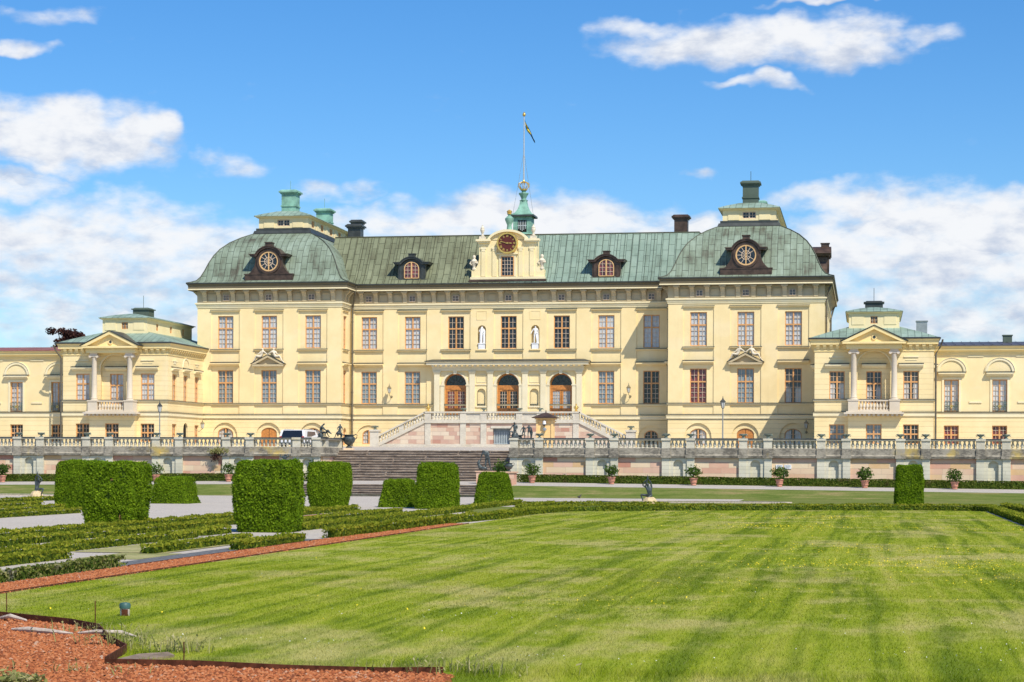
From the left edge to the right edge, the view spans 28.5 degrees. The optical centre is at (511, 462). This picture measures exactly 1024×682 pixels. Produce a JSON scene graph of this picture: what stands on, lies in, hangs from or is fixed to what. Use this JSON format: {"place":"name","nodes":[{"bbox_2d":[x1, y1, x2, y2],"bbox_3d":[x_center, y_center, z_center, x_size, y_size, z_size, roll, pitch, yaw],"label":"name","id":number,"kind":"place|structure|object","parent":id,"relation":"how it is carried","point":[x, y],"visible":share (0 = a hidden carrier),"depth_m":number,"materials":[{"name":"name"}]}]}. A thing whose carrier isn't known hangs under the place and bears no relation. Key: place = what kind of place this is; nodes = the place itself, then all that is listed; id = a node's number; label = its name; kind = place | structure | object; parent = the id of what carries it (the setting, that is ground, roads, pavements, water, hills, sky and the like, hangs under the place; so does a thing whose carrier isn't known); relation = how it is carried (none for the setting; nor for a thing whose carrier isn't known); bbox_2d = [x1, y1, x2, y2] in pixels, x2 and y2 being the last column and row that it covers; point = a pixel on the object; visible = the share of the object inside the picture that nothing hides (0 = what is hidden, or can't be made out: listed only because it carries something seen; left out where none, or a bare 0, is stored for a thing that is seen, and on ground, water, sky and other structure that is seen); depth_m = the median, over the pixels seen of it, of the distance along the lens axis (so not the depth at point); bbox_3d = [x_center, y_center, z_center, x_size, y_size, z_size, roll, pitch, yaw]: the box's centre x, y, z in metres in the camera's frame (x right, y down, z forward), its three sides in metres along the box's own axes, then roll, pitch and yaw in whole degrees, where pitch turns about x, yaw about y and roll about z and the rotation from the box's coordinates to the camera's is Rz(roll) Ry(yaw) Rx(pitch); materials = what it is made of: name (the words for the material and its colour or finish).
{"place":"outdoors","nodes":[
{"label":"outdoors","id":0,"kind":"place"},
{"bbox_2d":[0,484,232,495],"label":"grass bank","id":1,"kind":"structure","parent":0,"point":[217,489],"depth_m":115.57,"materials":[{"name":"green plant"}]},
{"bbox_2d":[0,480,306,484],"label":"terrace path","id":2,"kind":"structure","parent":0,"point":[53,482],"depth_m":120.40,"materials":[{"name":"grey gravel"}]},
{"bbox_2d":[0,473,307,481],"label":"hedge","id":3,"kind":"object","parent":2,"relation":"on","point":[23,477],"visible":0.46,"depth_m":122.59,"materials":[{"name":"green plant"}]},
{"bbox_2d":[0,437,342,478],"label":"terrace wall","id":4,"kind":"structure","parent":2,"relation":"on","point":[19,456],"depth_m":123.59,"materials":[{"name":"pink stone"}]},
{"bbox_2d":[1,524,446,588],"bbox_3d":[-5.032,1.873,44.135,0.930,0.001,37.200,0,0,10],"label":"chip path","id":5,"kind":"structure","parent":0,"point":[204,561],"depth_m":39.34,"materials":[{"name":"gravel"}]},
{"bbox_2d":[0,523,468,593],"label":"path edging","id":6,"kind":"object","parent":5,"relation":"on","point":[211,561],"visible":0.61,"depth_m":38.15,"materials":[{"name":"stone"}]},
{"bbox_2d":[0,523,463,681],"bbox_3d":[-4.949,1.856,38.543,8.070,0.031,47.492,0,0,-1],"label":"red chips","id":7,"kind":"object","parent":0,"point":[26,642],"visible":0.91,"depth_m":19.24,"materials":[{"name":"red gravel"}]},
{"bbox_2d":[0,669,47,681],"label":"box hedge","id":8,"kind":"object","parent":7,"relation":"on","point":[15,676],"visible":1,"depth_m":16.77,"materials":[{"name":"green plant"}]},
{"bbox_2d":[11,627,72,633],"bbox_3d":[-5.175,1.832,22.076,0.916,0.060,0.098,0,0,31],"label":"dead stick","id":9,"kind":"object","parent":7,"relation":"on","point":[39,630],"visible":0.94,"depth_m":22.02,"materials":[{"name":"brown wood"}]},
{"bbox_2d":[187,446,812,449],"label":"terrace","id":10,"kind":"structure","parent":0,"point":[424,448],"depth_m":136.59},
{"bbox_2d":[0,346,62,445],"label":"wing","id":11,"kind":"structure","parent":10,"relation":"on","point":[29,391],"depth_m":149.41,"materials":[{"name":"yellow paint"}]},
{"bbox_2d":[11,382,22,409],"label":"window","id":12,"kind":"structure","parent":11,"relation":"in","point":[16,387],"depth_m":149.83,"materials":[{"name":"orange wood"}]},
{"bbox_2d":[52,382,62,409],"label":"window","id":13,"kind":"structure","parent":11,"relation":"in","point":[55,385],"depth_m":149.28,"materials":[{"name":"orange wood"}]},
{"bbox_2d":[53,296,208,446],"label":"pavilion","id":14,"kind":"structure","parent":10,"relation":"on","point":[124,375],"depth_m":146.96,"materials":[{"name":"yellow paint"}]},
{"bbox_2d":[76,374,89,399],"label":"window","id":15,"kind":"structure","parent":14,"relation":"in","point":[82,379],"depth_m":147.18,"materials":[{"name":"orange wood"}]},
{"bbox_2d":[110,374,122,403],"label":"window","id":16,"kind":"structure","parent":14,"relation":"in","point":[116,380],"depth_m":147.07,"materials":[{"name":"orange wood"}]},
{"bbox_2d":[141,374,153,399],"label":"window","id":17,"kind":"structure","parent":14,"relation":"in","point":[147,380],"depth_m":146.32,"materials":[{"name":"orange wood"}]},
{"bbox_2d":[280,429,317,446],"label":"van","id":18,"kind":"object","parent":10,"relation":"on","point":[298,433],"visible":0.29,"depth_m":135.81,"materials":[{"name":"white paint"}]},
{"bbox_2d":[369,411,636,446],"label":"entrance staircase","id":19,"kind":"structure","parent":10,"relation":"on","point":[473,429],"depth_m":149.91,"materials":[{"name":"stone"}]},
{"bbox_2d":[186,180,838,453],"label":"palace","id":20,"kind":"structure","parent":10,"relation":"on","point":[306,321],"depth_m":152.10,"materials":[{"name":"yellow paint"}]},
{"bbox_2d":[218,316,232,348],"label":"window","id":21,"kind":"structure","parent":20,"relation":"in","point":[225,323],"depth_m":153.72,"materials":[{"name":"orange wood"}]},
{"bbox_2d":[218,370,232,402],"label":"window","id":22,"kind":"structure","parent":20,"relation":"in","point":[225,377],"depth_m":153.72,"materials":[{"name":"orange wood"}]},
{"bbox_2d":[262,316,276,347],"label":"window","id":23,"kind":"structure","parent":20,"relation":"in","point":[269,323],"depth_m":153.12,"materials":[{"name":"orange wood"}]},
{"bbox_2d":[262,370,276,402],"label":"window","id":24,"kind":"structure","parent":20,"relation":"in","point":[269,377],"depth_m":153.16,"materials":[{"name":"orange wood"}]},
{"bbox_2d":[305,370,320,402],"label":"window","id":25,"kind":"structure","parent":20,"relation":"in","point":[312,377],"depth_m":152.52,"materials":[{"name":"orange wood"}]},
{"bbox_2d":[306,315,320,347],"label":"window","id":26,"kind":"structure","parent":20,"relation":"in","point":[313,322],"depth_m":152.52,"materials":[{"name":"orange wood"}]},
{"bbox_2d":[361,372,376,403],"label":"window","id":27,"kind":"structure","parent":20,"relation":"in","point":[369,379],"depth_m":154.43,"materials":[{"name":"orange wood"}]},
{"bbox_2d":[362,317,376,348],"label":"window","id":28,"kind":"structure","parent":20,"relation":"in","point":[369,324],"depth_m":154.47,"materials":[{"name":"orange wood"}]},
{"bbox_2d":[405,317,419,348],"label":"window","id":29,"kind":"structure","parent":20,"relation":"in","point":[412,324],"depth_m":153.87,"materials":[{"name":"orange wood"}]},
{"bbox_2d":[405,372,419,403],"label":"window","id":30,"kind":"structure","parent":20,"relation":"in","point":[412,379],"depth_m":153.87,"materials":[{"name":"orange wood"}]},
{"bbox_2d":[445,374,465,414],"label":"door","id":31,"kind":"structure","parent":20,"relation":"in","point":[455,384],"depth_m":153.27,"materials":[{"name":"brown wood"}]},
{"bbox_2d":[448,316,463,348],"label":"window","id":32,"kind":"structure","parent":20,"relation":"in","point":[456,323],"depth_m":153.27,"materials":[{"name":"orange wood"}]},
{"bbox_2d":[497,373,518,414],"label":"door","id":33,"kind":"structure","parent":20,"relation":"in","point":[507,386],"depth_m":152.56,"materials":[{"name":"brown wood"}]},
{"bbox_2d":[501,316,516,348],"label":"window","id":34,"kind":"structure","parent":20,"relation":"in","point":[508,323],"depth_m":152.56,"materials":[{"name":"orange wood"}]},
{"bbox_2d":[550,373,571,414],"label":"door","id":35,"kind":"structure","parent":20,"relation":"in","point":[560,384],"depth_m":151.89,"materials":[{"name":"brown wood"}]},
{"bbox_2d":[554,316,569,347],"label":"window","id":36,"kind":"structure","parent":20,"relation":"in","point":[561,324],"depth_m":151.85,"materials":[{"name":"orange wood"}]},
{"bbox_2d":[598,315,613,347],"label":"window","id":37,"kind":"structure","parent":20,"relation":"in","point":[605,323],"depth_m":151.26,"materials":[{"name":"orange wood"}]},
{"bbox_2d":[598,371,613,403],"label":"window","id":38,"kind":"structure","parent":20,"relation":"in","point":[605,379],"depth_m":151.30,"materials":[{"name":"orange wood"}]},
{"bbox_2d":[643,371,658,403],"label":"window","id":39,"kind":"structure","parent":20,"relation":"in","point":[650,378],"depth_m":150.71,"materials":[{"name":"orange wood"}]},
{"bbox_2d":[643,315,659,347],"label":"window","id":40,"kind":"structure","parent":20,"relation":"in","point":[651,338],"depth_m":150.71,"materials":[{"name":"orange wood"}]},
{"bbox_2d":[690,312,706,345],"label":"window","id":41,"kind":"structure","parent":20,"relation":"in","point":[698,320],"depth_m":147.50,"materials":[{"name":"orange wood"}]},
{"bbox_2d":[690,369,706,402],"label":"window","id":42,"kind":"structure","parent":20,"relation":"in","point":[698,377],"depth_m":147.50,"materials":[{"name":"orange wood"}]},
{"bbox_2d":[737,312,753,345],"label":"window","id":43,"kind":"structure","parent":20,"relation":"in","point":[745,326],"depth_m":146.89,"materials":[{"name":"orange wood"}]},
{"bbox_2d":[737,368,753,402],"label":"window","id":44,"kind":"structure","parent":20,"relation":"in","point":[745,376],"depth_m":146.89,"materials":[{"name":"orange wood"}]},
{"bbox_2d":[785,311,801,344],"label":"window","id":45,"kind":"structure","parent":20,"relation":"in","point":[793,319],"depth_m":146.32,"materials":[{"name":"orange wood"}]},
{"bbox_2d":[785,368,801,402],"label":"window","id":46,"kind":"structure","parent":20,"relation":"in","point":[793,376],"depth_m":146.32,"materials":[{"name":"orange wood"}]},
{"bbox_2d":[532,411,559,447],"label":"sentry box","id":47,"kind":"object","parent":10,"relation":"on","point":[549,419],"visible":0.8,"depth_m":133.11,"materials":[{"name":"paint"}]},
{"bbox_2d":[808,301,943,448],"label":"pavilion","id":48,"kind":"structure","parent":10,"relation":"on","point":[873,366],"depth_m":136.96,"materials":[{"name":"yellow paint"}]},
{"bbox_2d":[829,371,844,398],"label":"window","id":49,"kind":"structure","parent":48,"relation":"in","point":[836,378],"depth_m":137.79,"materials":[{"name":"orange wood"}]},
{"bbox_2d":[829,424,844,443],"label":"window","id":50,"kind":"structure","parent":48,"relation":"in","point":[836,431],"depth_m":137.79,"materials":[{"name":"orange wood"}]},
{"bbox_2d":[866,424,880,443],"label":"window","id":51,"kind":"structure","parent":48,"relation":"in","point":[873,431],"depth_m":136.79,"materials":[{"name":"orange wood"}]},
{"bbox_2d":[866,371,881,403],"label":"window","id":52,"kind":"structure","parent":48,"relation":"in","point":[873,379],"depth_m":137.69,"materials":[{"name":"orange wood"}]},
{"bbox_2d":[903,371,918,398],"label":"window","id":53,"kind":"structure","parent":48,"relation":"in","point":[910,378],"depth_m":136.92,"materials":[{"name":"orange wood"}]},
{"bbox_2d":[903,424,918,443],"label":"window","id":54,"kind":"structure","parent":48,"relation":"in","point":[910,431],"depth_m":136.92,"materials":[{"name":"orange wood"}]},
{"bbox_2d":[934,335,1023,448],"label":"wing","id":55,"kind":"structure","parent":10,"relation":"on","point":[980,387],"depth_m":137.56,"materials":[{"name":"yellow paint"}]},
{"bbox_2d":[944,380,958,409],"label":"window","id":56,"kind":"structure","parent":55,"relation":"in","point":[951,387],"depth_m":138.06,"materials":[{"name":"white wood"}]},
{"bbox_2d":[944,426,958,443],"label":"window","id":57,"kind":"structure","parent":55,"relation":"in","point":[950,432],"depth_m":138.06,"materials":[{"name":"orange wood"}]},
{"bbox_2d":[992,380,1006,409],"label":"window","id":58,"kind":"structure","parent":55,"relation":"in","point":[999,387],"depth_m":137.52,"materials":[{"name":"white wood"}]},
{"bbox_2d":[0,510,1023,681],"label":"lawn","id":59,"kind":"structure","parent":0,"point":[584,642],"depth_m":27.31,"materials":[{"name":"green plant"}]},
{"bbox_2d":[51,621,179,647],"bbox_3d":[-4.115,1.763,20.692,1.492,0.262,0.462,0,0,10],"label":"weed tuft","id":60,"kind":"object","parent":59,"relation":"on","point":[125,636],"visible":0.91,"depth_m":20.70,"materials":[{"name":"green plant"}]},
{"bbox_2d":[118,652,173,659],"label":"edge slab","id":61,"kind":"structure","parent":59,"relation":"on","point":[167,655],"depth_m":19.33,"materials":[{"name":"grey stone"}]},
{"bbox_2d":[128,632,221,653],"bbox_3d":[-3.343,1.775,20.006,1.014,0.220,0.448,0,0,1],"label":"weed tuft","id":62,"kind":"object","parent":59,"relation":"on","point":[180,648],"visible":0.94,"depth_m":19.95,"materials":[{"name":"green plant"}]},
{"bbox_2d":[0,611,443,673],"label":"lawn edging","id":63,"kind":"object","parent":59,"relation":"on","point":[112,657],"visible":0.67,"depth_m":18.57,"materials":[{"name":"metal"}]},
{"bbox_2d":[330,649,581,676],"bbox_3d":[-0.528,1.804,18.194,2.330,0.192,0.666,0,0,20],"label":"weed tuft","id":64,"kind":"object","parent":59,"relation":"on","point":[468,663],"visible":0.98,"depth_m":18.12,"materials":[{"name":"green plant"}]},
{"bbox_2d":[50,510,1023,628],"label":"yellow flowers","id":65,"kind":"object","parent":59,"relation":"on","point":[829,559],"visible":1,"depth_m":39.71,"materials":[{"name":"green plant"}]},
{"bbox_2d":[0,495,1023,569],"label":"gravel ground","id":66,"kind":"structure","parent":0,"point":[213,504],"depth_m":74.72,"materials":[{"name":"grey gravel"}]},
{"bbox_2d":[0,495,53,502],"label":"box hedge","id":67,"kind":"object","parent":66,"relation":"on","point":[29,498],"visible":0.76,"depth_m":93.17,"materials":[{"name":"green plant"}]},
{"bbox_2d":[0,503,65,510],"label":"box hedge","id":68,"kind":"object","parent":66,"relation":"on","point":[24,506],"visible":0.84,"depth_m":75.89,"materials":[{"name":"green plant"}]},
{"bbox_2d":[0,547,73,566],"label":"box hedge","id":69,"kind":"object","parent":66,"relation":"on","point":[24,557],"visible":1,"depth_m":37.50,"materials":[{"name":"green plant"}]},
{"bbox_2d":[0,506,81,517],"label":"box hedge","id":70,"kind":"object","parent":66,"relation":"on","point":[31,512],"visible":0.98,"depth_m":69.62,"materials":[{"name":"green plant"}]},
{"bbox_2d":[0,554,127,582],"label":"box hedge","id":71,"kind":"object","parent":66,"relation":"on","point":[67,566],"visible":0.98,"depth_m":33.61,"materials":[{"name":"green plant"}]},
{"bbox_2d":[53,459,93,507],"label":"topiary","id":72,"kind":"object","parent":66,"relation":"on","point":[68,483],"visible":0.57,"depth_m":79.52,"materials":[{"name":"green plant"}]},
{"bbox_2d":[0,527,206,553],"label":"box hedge","id":73,"kind":"object","parent":66,"relation":"on","point":[78,544],"visible":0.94,"depth_m":44.49,"materials":[{"name":"green plant"}]},
{"bbox_2d":[80,459,152,525],"bbox_3d":[-11.449,0.892,58.471,1.768,1.985,1.793,0,0,10],"label":"topiary","id":74,"kind":"object","parent":66,"relation":"on","point":[117,489],"visible":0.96,"depth_m":57.74,"materials":[{"name":"green plant"}]},
{"bbox_2d":[0,511,233,536],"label":"box hedge","id":75,"kind":"object","parent":66,"relation":"on","point":[78,527],"visible":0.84,"depth_m":55.38,"materials":[{"name":"green plant"}]},
{"bbox_2d":[0,517,235,546],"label":"box hedge","id":76,"kind":"object","parent":66,"relation":"on","point":[27,538],"visible":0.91,"depth_m":50.38,"materials":[{"name":"green plant"}]},
{"bbox_2d":[74,553,182,558],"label":"dry turf","id":77,"kind":"structure","parent":66,"relation":"on","point":[136,555],"depth_m":40.45,"materials":[{"name":"beige plant"}]},
{"bbox_2d":[74,544,224,552],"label":"dry turf","id":78,"kind":"structure","parent":66,"relation":"on","point":[133,548],"depth_m":42.96,"materials":[{"name":"beige plant"}]},
{"bbox_2d":[2,539,314,582],"bbox_3d":[-6.986,1.865,37.778,0.720,0.001,24.000,0,0,10],"label":"grey strip","id":79,"kind":"object","parent":66,"relation":"on","point":[175,556],"visible":0.33,"depth_m":40.09,"materials":[{"name":"grey gravel"}]},
{"bbox_2d":[150,475,200,503],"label":"topiary","id":80,"kind":"object","parent":66,"relation":"on","point":[175,490],"visible":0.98,"depth_m":90.27,"materials":[{"name":"green plant"}]},
{"bbox_2d":[140,532,253,553],"bbox_3d":[-6.875,1.755,44.544,0.468,0.328,6.956,0,0,10],"label":"box hedge","id":81,"kind":"object","parent":66,"relation":"on","point":[170,545],"visible":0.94,"depth_m":43.45,"materials":[{"name":"green plant"}]},
{"bbox_2d":[197,523,231,535],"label":"box hedge","id":82,"kind":"object","parent":66,"relation":"on","point":[212,530],"visible":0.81,"depth_m":52.33,"materials":[{"name":"green plant"}]},
{"bbox_2d":[229,532,305,549],"bbox_3d":[-5.489,1.765,45.625,0.478,0.321,5.106,0,0,10],"label":"box hedge","id":83,"kind":"object","parent":66,"relation":"on","point":[261,541],"visible":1,"depth_m":44.93,"materials":[{"name":"green plant"}]},
{"bbox_2d":[230,458,305,532],"bbox_3d":[-6.595,0.882,54.658,1.833,2.057,1.816,0,0,10],"label":"topiary","id":84,"kind":"object","parent":66,"relation":"on","point":[269,496],"visible":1,"depth_m":53.94,"materials":[{"name":"green plant"}]},
{"bbox_2d":[306,461,352,507],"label":"topiary","id":85,"kind":"object","parent":66,"relation":"on","point":[328,483],"visible":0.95,"depth_m":81.03,"materials":[{"name":"green plant"}]},
{"bbox_2d":[302,504,360,514],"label":"box hedge","id":86,"kind":"object","parent":66,"relation":"on","point":[322,510],"visible":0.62,"depth_m":75.04,"materials":[{"name":"green plant"}]},
{"bbox_2d":[303,507,402,521],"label":"box hedge","id":87,"kind":"object","parent":66,"relation":"on","point":[341,514],"visible":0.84,"depth_m":67.69,"materials":[{"name":"green plant"}]},
{"bbox_2d":[301,505,473,530],"bbox_3d":[-3.780,1.768,67.358,0.499,0.335,24.020,0,0,10],"label":"box hedge","id":88,"kind":"object","parent":66,"relation":"on","point":[323,523],"visible":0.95,"depth_m":64.54,"materials":[{"name":"green plant"}]},
{"bbox_2d":[378,478,415,507],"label":"topiary","id":89,"kind":"object","parent":66,"relation":"on","point":[399,492],"visible":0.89,"depth_m":84.72,"materials":[{"name":"green plant"}]},
{"bbox_2d":[414,461,460,508],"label":"topiary","id":90,"kind":"object","parent":66,"relation":"on","point":[437,484],"visible":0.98,"depth_m":82.06,"materials":[{"name":"green plant"}]},
{"bbox_2d":[459,498,522,509],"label":"box hedge","id":91,"kind":"object","parent":66,"relation":"on","point":[492,504],"visible":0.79,"depth_m":85.37,"materials":[{"name":"green plant"}]},
{"bbox_2d":[473,471,514,503],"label":"topiary","id":92,"kind":"object","parent":66,"relation":"on","point":[491,486],"visible":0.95,"depth_m":91.06,"materials":[{"name":"green plant"}]},
{"bbox_2d":[514,500,670,505],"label":"box hedge","id":93,"kind":"object","parent":66,"relation":"on","point":[578,502],"visible":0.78,"depth_m":89.81,"materials":[{"name":"green plant"}]},
{"bbox_2d":[321,502,1023,537],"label":"box hedge","id":94,"kind":"object","parent":66,"relation":"on","point":[339,530],"visible":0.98,"depth_m":78.81,"materials":[{"name":"green plant"}]},
{"bbox_2d":[602,500,791,502],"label":"fountain basin","id":95,"kind":"object","parent":66,"relation":"on","point":[701,501],"visible":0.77,"depth_m":98.93,"materials":[{"name":"grey stone"}]},
{"bbox_2d":[0,0,1023,347],"label":"sky","id":96,"kind":"structure","parent":0,"point":[140,140],"materials":[{"name":"blue"}]},
{"bbox_2d":[512,486,1023,501],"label":"grass bank","id":97,"kind":"structure","parent":0,"point":[610,492],"depth_m":109.38,"materials":[{"name":"green plant"}]},
{"bbox_2d":[512,481,1023,492],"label":"terrace path","id":98,"kind":"structure","parent":0,"point":[519,483],"depth_m":113.72,"materials":[{"name":"grey gravel"}]},
{"bbox_2d":[507,438,1023,482],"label":"terrace wall","id":99,"kind":"structure","parent":98,"relation":"on","point":[980,462],"depth_m":117.13,"materials":[{"name":"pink stone"}]},
{"bbox_2d":[517,474,1023,489],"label":"hedge","id":100,"kind":"object","parent":98,"relation":"on","point":[771,481],"visible":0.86,"depth_m":116.23,"materials":[{"name":"green plant"}]},
{"bbox_2d":[770,466,788,486],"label":"potted citrus","id":101,"kind":"object","parent":98,"relation":"on","point":[779,471],"visible":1,"depth_m":114.85,"materials":[{"name":"plant"}]},
{"bbox_2d":[560,501,997,506],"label":"lawn","id":102,"kind":"structure","parent":0,"point":[750,503],"depth_m":95.07,"materials":[{"name":"green plant"}]},
{"bbox_2d":[893,463,924,504],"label":"topiary","id":103,"kind":"object","parent":102,"relation":"on","point":[909,484],"visible":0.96,"depth_m":95.08,"materials":[{"name":"green plant"}]},
{"bbox_2d":[740,499,1023,504],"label":"lawn","id":104,"kind":"structure","parent":0,"point":[890,502],"depth_m":102.02,"materials":[{"name":"green plant"}]},
{"label":"ground","id":105,"kind":"structure","parent":0,"visible":0},
{"bbox_2d":[45,327,85,346],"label":"copper beech tree","id":106,"kind":"object","parent":105,"relation":"on","point":[65,334],"visible":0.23,"depth_m":199.24,"materials":[{"name":"plant"}]},
{"bbox_2d":[303,448,517,496],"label":"garden stair","id":107,"kind":"object","parent":105,"relation":"on","point":[374,465],"visible":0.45,"depth_m":123.18,"materials":[{"name":"stone"}]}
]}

